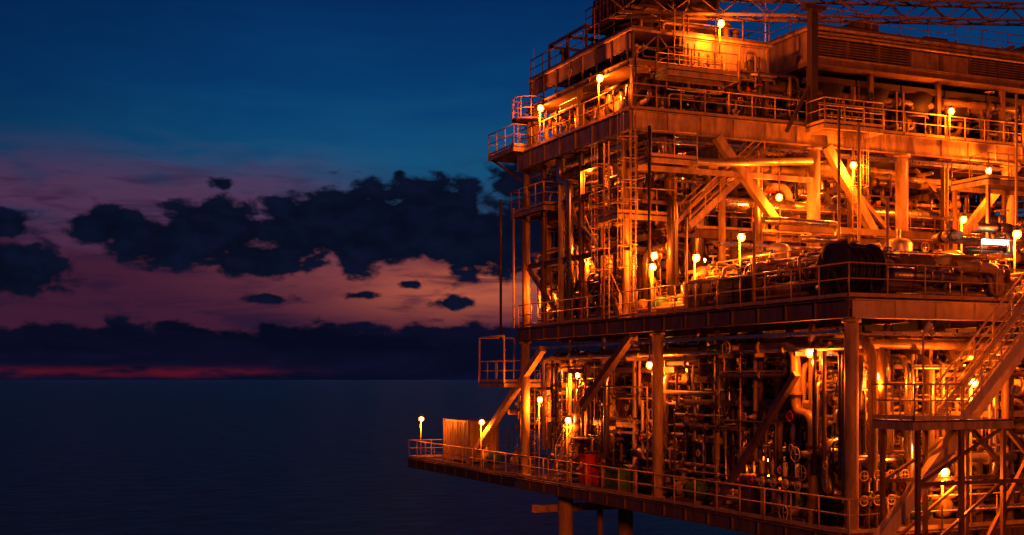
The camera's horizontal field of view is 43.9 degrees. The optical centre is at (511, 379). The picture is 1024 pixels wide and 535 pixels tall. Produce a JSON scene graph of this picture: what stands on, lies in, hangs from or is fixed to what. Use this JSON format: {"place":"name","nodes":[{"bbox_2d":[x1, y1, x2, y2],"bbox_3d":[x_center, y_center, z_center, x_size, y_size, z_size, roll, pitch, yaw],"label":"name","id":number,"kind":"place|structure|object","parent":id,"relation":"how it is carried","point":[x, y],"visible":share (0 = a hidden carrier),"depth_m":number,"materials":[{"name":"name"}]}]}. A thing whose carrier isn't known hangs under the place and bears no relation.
{"place":"outdoors","nodes":[
{"label":"outdoors","id":0,"kind":"place"},
{"bbox_2d":[0,380,753,534],"bbox_3d":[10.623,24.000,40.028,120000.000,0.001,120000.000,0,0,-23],"label":"sea","id":1,"kind":"structure","parent":0,"point":[204,457],"depth_m":362.30,"materials":[{"name":"liquid"}]},
{"bbox_2d":[406,0,1023,534],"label":"offshore oil platform","id":2,"kind":"structure","parent":1,"relation":"in","point":[708,194],"depth_m":55.26,"materials":[{"name":"metal"}]},
{"bbox_2d":[419,414,423,459],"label":"sodium deck lamp","id":3,"kind":"object","parent":2,"relation":"on","point":[421,416],"visible":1,"depth_m":77.58,"materials":[{"name":"metal"}]},
{"bbox_2d":[443,418,498,461],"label":"shipping container","id":4,"kind":"object","parent":2,"relation":"on","point":[462,432],"visible":0.76,"depth_m":74.25,"materials":[{"name":"metal"}]},
{"bbox_2d":[479,417,483,467],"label":"sodium deck lamp","id":5,"kind":"object","parent":2,"relation":"on","point":[481,419],"visible":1,"depth_m":68.60,"materials":[{"name":"metal"}]},
{"bbox_2d":[478,444,502,468],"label":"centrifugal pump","id":6,"kind":"object","parent":2,"relation":"on","point":[488,455],"visible":0.86,"depth_m":70.12,"materials":[{"name":"metal"}]},
{"bbox_2d":[508,448,533,472],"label":"centrifugal pump","id":7,"kind":"object","parent":2,"relation":"on","point":[513,459],"visible":0.36,"depth_m":67.36,"materials":[{"name":"metal"}]},
{"bbox_2d":[538,394,541,476],"bbox_3d":[1.404,2.812,63.280,0.312,4.176,0.320,0,0,-23],"label":"sodium deck lamp","id":8,"kind":"object","parent":2,"relation":"on","point":[539,398],"visible":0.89,"depth_m":63.36,"materials":[{"name":"metal"}]},
{"bbox_2d":[538,103,543,144],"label":"sodium deck lamp","id":9,"kind":"object","parent":2,"relation":"on","point":[540,105],"visible":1,"depth_m":61.39,"materials":[{"name":"metal"}]},
{"bbox_2d":[566,414,569,481],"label":"sodium deck lamp","id":10,"kind":"object","parent":2,"relation":"on","point":[567,418],"visible":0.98,"depth_m":59.54,"materials":[{"name":"metal"}]},
{"bbox_2d":[586,251,588,317],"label":"sodium deck lamp","id":11,"kind":"object","parent":2,"relation":"on","point":[588,285],"visible":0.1,"depth_m":58.85,"materials":[{"name":"metal"}]},
{"bbox_2d":[578,453,599,485],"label":"equipment cabinet","id":12,"kind":"object","parent":2,"relation":"on","point":[590,458],"visible":0.91,"depth_m":58.39,"materials":[{"name":"red metal"}]},
{"bbox_2d":[597,72,602,120],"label":"sodium deck lamp","id":13,"kind":"object","parent":2,"relation":"on","point":[599,74],"visible":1,"depth_m":55.70,"materials":[{"name":"metal"}]},
{"bbox_2d":[592,272,641,306],"bbox_3d":[4.893,-4.040,58.253,1.122,1.880,4.605,0,0,-23],"label":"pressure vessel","id":14,"kind":"object","parent":2,"relation":"on","point":[620,291],"visible":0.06,"depth_m":57.22,"materials":[{"name":"metal"}]},
{"bbox_2d":[589,90,646,121],"bbox_3d":[4.818,-12.179,57.671,1.482,1.661,3.090,0,0,-23],"label":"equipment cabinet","id":15,"kind":"object","parent":2,"relation":"on","point":[593,104],"visible":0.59,"depth_m":57.61,"materials":[{"name":"metal"}]},
{"bbox_2d":[605,467,632,491],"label":"equipment cabinet","id":16,"kind":"object","parent":2,"relation":"on","point":[624,475],"visible":0.81,"depth_m":55.53,"materials":[{"name":"green metal"}]},
{"bbox_2d":[610,391,649,437],"bbox_3d":[5.237,1.571,57.961,1.280,2.060,2.292,0,0,-23],"label":"equipment cabinet","id":17,"kind":"object","parent":2,"relation":"on","point":[617,405],"visible":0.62,"depth_m":57.31,"materials":[{"name":"metal"}]},
{"bbox_2d":[647,334,651,366],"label":"sodium deck lamp","id":18,"kind":"object","parent":2,"relation":"hanging from","point":[649,364],"visible":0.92,"depth_m":52.57,"materials":[{"name":"metal"}]},
{"bbox_2d":[634,296,668,316],"bbox_3d":[5.964,-3.228,53.777,0.720,1.244,2.065,0,0,-23],"label":"centrifugal pump","id":19,"kind":"object","parent":2,"relation":"on","point":[641,305],"visible":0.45,"depth_m":53.09,"materials":[{"name":"metal"}]},
{"bbox_2d":[650,260,655,311],"bbox_3d":[5.762,-3.738,51.981,0.312,2.276,0.320,0,0,-23],"label":"sodium deck lamp","id":20,"kind":"object","parent":2,"relation":"on","point":[651,263],"visible":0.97,"depth_m":52.06,"materials":[{"name":"metal"}]},
{"bbox_2d":[651,249,656,298],"bbox_3d":[5.966,-4.038,53.269,0.312,2.876,0.320,0,0,-23],"label":"sodium deck lamp","id":21,"kind":"object","parent":2,"relation":"on","point":[653,251],"visible":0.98,"depth_m":53.35,"materials":[{"name":"metal"}]},
{"bbox_2d":[643,238,665,288],"bbox_3d":[6.551,-4.750,57.447,1.320,4.300,1.320,0,0,-23],"label":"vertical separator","id":22,"kind":"object","parent":2,"relation":"on","point":[663,273],"visible":0.02,"depth_m":56.93,"materials":[{"name":"metal"}]},
{"bbox_2d":[630,432,689,476],"bbox_3d":[6.278,3.160,54.058,1.020,1.780,3.750,0,0,-23],"label":"pressure vessel","id":23,"kind":"object","parent":2,"relation":"on","point":[637,453],"visible":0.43,"depth_m":53.70,"materials":[{"name":"metal"}]},
{"bbox_2d":[670,470,711,504],"bbox_3d":[7.134,4.273,50.578,0.720,1.245,2.065,0,0,-23],"label":"centrifugal pump","id":24,"kind":"object","parent":2,"relation":"on","point":[687,484],"visible":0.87,"depth_m":50.17,"materials":[{"name":"metal"}]},
{"bbox_2d":[693,251,699,279],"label":"sodium deck lamp","id":25,"kind":"object","parent":2,"relation":"on","point":[696,253],"visible":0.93,"depth_m":50.56,"materials":[{"name":"metal"}]},
{"bbox_2d":[673,26,722,35],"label":"equipment cabinet","id":26,"kind":"object","parent":2,"relation":"on","point":[696,30],"visible":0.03,"depth_m":57.64,"materials":[{"name":"metal"}]},
{"bbox_2d":[683,279,715,311],"bbox_3d":[7.331,-3.229,49.496,0.782,1.259,1.291,0,0,-23],"label":"equipment cabinet","id":27,"kind":"object","parent":2,"relation":"on","point":[702,288],"visible":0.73,"depth_m":48.97,"materials":[{"name":"metal"}]},
{"bbox_2d":[718,17,723,54],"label":"sodium deck lamp","id":28,"kind":"object","parent":2,"relation":"on","point":[721,20],"visible":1,"depth_m":54.66,"materials":[{"name":"metal"}]},
{"bbox_2d":[706,87,756,120],"bbox_3d":[9.639,-12.230,57.363,2.082,1.760,2.090,0,0,-23],"label":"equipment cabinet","id":29,"kind":"object","parent":2,"relation":"on","point":[715,107],"visible":0.16,"depth_m":56.38,"materials":[{"name":"metal"}]},
{"bbox_2d":[718,276,761,308],"bbox_3d":[8.451,-3.180,47.039,0.882,1.159,1.689,0,0,-23],"label":"equipment cabinet","id":30,"kind":"object","parent":2,"relation":"on","point":[732,284],"visible":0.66,"depth_m":46.51,"materials":[{"name":"black metal"}]},
{"bbox_2d":[738,230,744,266],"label":"sodium deck lamp","id":31,"kind":"object","parent":2,"relation":"on","point":[741,237],"visible":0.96,"depth_m":49.16,"materials":[{"name":"metal"}]},
{"bbox_2d":[738,473,779,513],"bbox_3d":[9.121,4.221,47.002,0.882,1.358,1.490,0,0,-23],"label":"equipment cabinet","id":32,"kind":"object","parent":2,"relation":"on","point":[750,493],"visible":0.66,"depth_m":46.73,"materials":[{"name":"metal"}]},
{"bbox_2d":[766,232,789,260],"bbox_3d":[11.038,-4.350,52.635,1.110,3.500,1.110,0,0,-23],"label":"vertical separator","id":33,"kind":"object","parent":2,"relation":"on","point":[778,246],"visible":0.28,"depth_m":52.23,"materials":[{"name":"metal"}]},
{"bbox_2d":[776,143,781,198],"bbox_3d":[11.746,-9.115,55.777,0.312,2.570,0.320,0,0,-23],"label":"sodium deck lamp","id":34,"kind":"object","parent":2,"relation":"on","point":[779,193],"visible":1,"depth_m":55.75,"materials":[{"name":"metal"}]},
{"bbox_2d":[768,485,817,522],"bbox_3d":[9.841,4.273,44.341,0.720,1.245,2.065,0,0,-23],"label":"centrifugal pump","id":35,"kind":"object","parent":2,"relation":"on","point":[778,499],"visible":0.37,"depth_m":44.19,"materials":[{"name":"metal"}]},
{"bbox_2d":[585,0,1023,35],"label":"pedestal crane","id":36,"kind":"object","parent":2,"relation":"on","point":[698,11],"visible":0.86,"depth_m":57.43,"materials":[{"name":"metal"}]},
{"bbox_2d":[806,323,812,354],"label":"sodium deck lamp","id":37,"kind":"object","parent":2,"relation":"on","point":[809,352],"visible":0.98,"depth_m":42.81,"materials":[{"name":"glass"}]},
{"bbox_2d":[792,76,854,124],"bbox_3d":[14.236,-12.575,59.081,2.498,2.449,2.521,0,0,-23],"label":"air cooler fan","id":38,"kind":"object","parent":2,"relation":"on","point":[832,87],"visible":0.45,"depth_m":58.12},
{"bbox_2d":[747,454,921,528],"bbox_3d":[10.452,3.680,42.961,2.843,2.440,6.390,0,0,-53],"label":"valve manifold","id":39,"kind":"object","parent":2,"relation":"on","point":[762,480],"visible":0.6,"depth_m":41.94,"materials":[{"name":"metal"}]},
{"bbox_2d":[799,201,891,229],"bbox_3d":[16.080,-7.940,61.364,5.660,1.980,1.224,0,0,-23],"label":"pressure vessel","id":40,"kind":"object","parent":2,"relation":"on","point":[845,225],"visible":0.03,"depth_m":61.02,"materials":[{"name":"metal"}]},
{"bbox_2d":[850,147,856,166],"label":"sodium deck lamp","id":41,"kind":"object","parent":2,"relation":"on","point":[853,161],"visible":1,"depth_m":56.86,"materials":[{"name":"metal"}]},
{"bbox_2d":[817,443,899,473],"bbox_3d":[12.144,2.460,43.304,3.963,1.440,0.673,0,0,-23],"label":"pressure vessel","id":42,"kind":"object","parent":2,"relation":"on","point":[829,454],"visible":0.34,"depth_m":42.47,"materials":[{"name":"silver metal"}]},
{"bbox_2d":[816,239,906,299],"bbox_3d":[11.408,-3.602,41.677,2.554,2.054,1.800,0,0,-23],"label":"hose reel","id":43,"kind":"object","parent":2,"relation":"on","point":[838,251],"visible":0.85,"depth_m":41.11,"materials":[{"name":"metal"}]},
{"bbox_2d":[842,80,899,130],"bbox_3d":[16.622,-12.575,60.117,2.500,2.451,2.521,0,0,-23],"label":"air cooler fan","id":44,"kind":"object","parent":2,"relation":"on","point":[882,92],"visible":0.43,"depth_m":59.19},
{"bbox_2d":[875,370,879,527],"bbox_3d":[12.059,2.262,41.741,0.312,5.276,0.320,0,0,-23],"label":"sodium deck lamp","id":45,"kind":"object","parent":2,"relation":"on","point":[876,494],"visible":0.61,"depth_m":41.84,"materials":[{"name":"metal"}]},
{"bbox_2d":[884,229,912,250],"bbox_3d":[16.713,-4.550,54.880,1.320,3.900,1.320,0,0,-23],"label":"vertical separator","id":46,"kind":"object","parent":2,"relation":"on","point":[898,243],"visible":0.27,"depth_m":54.40,"materials":[{"name":"metal"}]},
{"bbox_2d":[887,255,935,299],"bbox_3d":[13.525,-3.380,43.136,1.482,1.560,0.889,0,0,-23],"label":"equipment cabinet","id":47,"kind":"object","parent":2,"relation":"on","point":[910,259],"visible":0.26,"depth_m":42.77,"materials":[{"name":"metal"}]},
{"bbox_2d":[886,86,943,134],"bbox_3d":[19.005,-12.575,61.151,2.500,2.450,2.519,0,0,-23],"label":"air cooler fan","id":48,"kind":"object","parent":2,"relation":"on","point":[921,99],"visible":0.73,"depth_m":60.13},
{"bbox_2d":[903,486,956,525],"bbox_3d":[14.164,4.272,43.091,2.065,1.245,0.720,0,0,-23],"label":"centrifugal pump","id":49,"kind":"object","parent":2,"relation":"on","point":[947,505],"visible":0.24,"depth_m":42.99,"materials":[{"name":"metal"}]},
{"bbox_2d":[872,273,1023,534],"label":"steel staircase","id":50,"kind":"structure","parent":2,"relation":"attached to","point":[962,424],"depth_m":39.96,"materials":[{"name":"orange metal"}]},
{"bbox_2d":[922,321,934,415],"bbox_3d":[12.738,-0.270,38.797,0.348,3.040,0.324,0,0,-39],"label":"floodlight pole","id":51,"kind":"object","parent":50,"relation":"on","point":[928,327],"visible":1,"depth_m":38.77,"materials":[{"name":"metal"}]},
{"bbox_2d":[941,467,948,529],"bbox_3d":[14.044,3.812,41.186,0.312,2.176,0.320,0,0,-23],"label":"sodium deck lamp","id":52,"kind":"object","parent":50,"relation":"attached to","point":[944,471],"visible":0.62,"depth_m":41.26,"materials":[{"name":"paint"}]},
{"bbox_2d":[948,105,953,137],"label":"sodium deck lamp","id":53,"kind":"object","parent":2,"relation":"on","point":[951,107],"visible":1,"depth_m":59.72,"materials":[{"name":"metal"}]},
{"bbox_2d":[928,91,984,139],"bbox_3d":[21.392,-12.575,62.187,2.500,2.450,2.521,0,0,-23],"label":"air cooler fan","id":54,"kind":"object","parent":2,"relation":"on","point":[961,111],"visible":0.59,"depth_m":61.24},
{"bbox_2d":[934,254,988,299],"bbox_3d":[15.907,-3.480,44.932,1.683,1.758,0.890,0,0,-23],"label":"equipment cabinet","id":55,"kind":"object","parent":2,"relation":"on","point":[951,259],"visible":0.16,"depth_m":44.48,"materials":[{"name":"metal"}]},
{"bbox_2d":[960,213,966,251],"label":"sodium deck lamp","id":56,"kind":"object","parent":2,"relation":"on","point":[963,215],"visible":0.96,"depth_m":54.76,"materials":[{"name":"metal"}]},
{"bbox_2d":[970,375,977,526],"bbox_3d":[15.249,2.362,41.927,0.312,5.076,0.320,0,0,-23],"label":"sodium deck lamp","id":57,"kind":"object","parent":2,"relation":"on","point":[974,377],"visible":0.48,"depth_m":42.00,"materials":[{"name":"metal"}]},
{"bbox_2d":[977,237,1006,252],"bbox_3d":[18.547,-4.017,48.896,1.400,2.834,0.240,0,0,-23],"label":"fluorescent fitting","id":58,"kind":"object","parent":2,"relation":"on","point":[996,241],"visible":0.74,"depth_m":48.74,"materials":[{"name":"metal"}]},
{"bbox_2d":[970,96,1023,143],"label":"air cooler fan","id":59,"kind":"object","parent":2,"relation":"on","point":[1009,102],"visible":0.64,"depth_m":62.30},
{"bbox_2d":[1013,226,1020,289],"bbox_3d":[18.082,-4.038,45.445,0.312,2.876,0.320,0,0,-23],"label":"sodium deck lamp","id":60,"kind":"object","parent":2,"relation":"on","point":[1015,233],"visible":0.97,"depth_m":45.52,"materials":[{"name":"metal"}]},
{"bbox_2d":[1018,108,1020,135],"bbox_3d":[26.161,-12.575,64.256,2.502,2.449,2.519,0,0,-23],"label":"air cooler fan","id":61,"kind":"object","parent":2,"relation":"on","point":[1019,128],"visible":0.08,"depth_m":63.61},
{"bbox_2d":[0,0,1023,379],"label":"sky","id":62,"kind":"structure","parent":0,"point":[190,189],"materials":[{"name":"blue"}]},
{"bbox_2d":[547,302,565,324],"bbox_3d":[2.197,-3.228,61.953,0.720,1.244,2.065,0,0,-23],"label":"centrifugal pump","id":63,"kind":"object","parent":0,"point":[551,315],"visible":0.22,"depth_m":62.20,"materials":[{"name":"metal"}]},
{"bbox_2d":[600,440,616,483],"bbox_3d":[4.519,3.250,59.617,0.900,3.300,0.900,0,0,-23],"label":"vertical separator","id":64,"kind":"object","parent":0,"point":[608,465],"visible":0.09,"depth_m":59.31,"materials":[{"name":"metal"}]},
{"bbox_2d":[733,418,750,489],"bbox_3d":[9.082,2.950,49.606,1.005,3.900,1.005,0,0,-23],"label":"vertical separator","id":65,"kind":"object","parent":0,"point":[736,486],"visible":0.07,"depth_m":49.33,"materials":[{"name":"metal"}]},
{"bbox_2d":[891,227,918,240],"bbox_3d":[19.266,-5.250,62.311,1.530,5.300,1.530,0,0,-23],"label":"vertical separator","id":66,"kind":"object","parent":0,"point":[915,229],"visible":0.03,"depth_m":61.75,"materials":[{"name":"metal"}]},
{"bbox_2d":[948,473,974,515],"bbox_3d":[16.217,2.450,45.726,1.110,4.900,1.110,0,0,-23],"label":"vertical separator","id":67,"kind":"object","parent":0,"point":[973,497],"visible":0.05,"depth_m":45.44,"materials":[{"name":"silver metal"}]},
{"bbox_2d":[1004,280,1023,291],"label":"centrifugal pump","id":68,"kind":"object","parent":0,"point":[1021,290],"visible":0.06,"depth_m":46.78,"materials":[{"name":"metal"}]}
]}

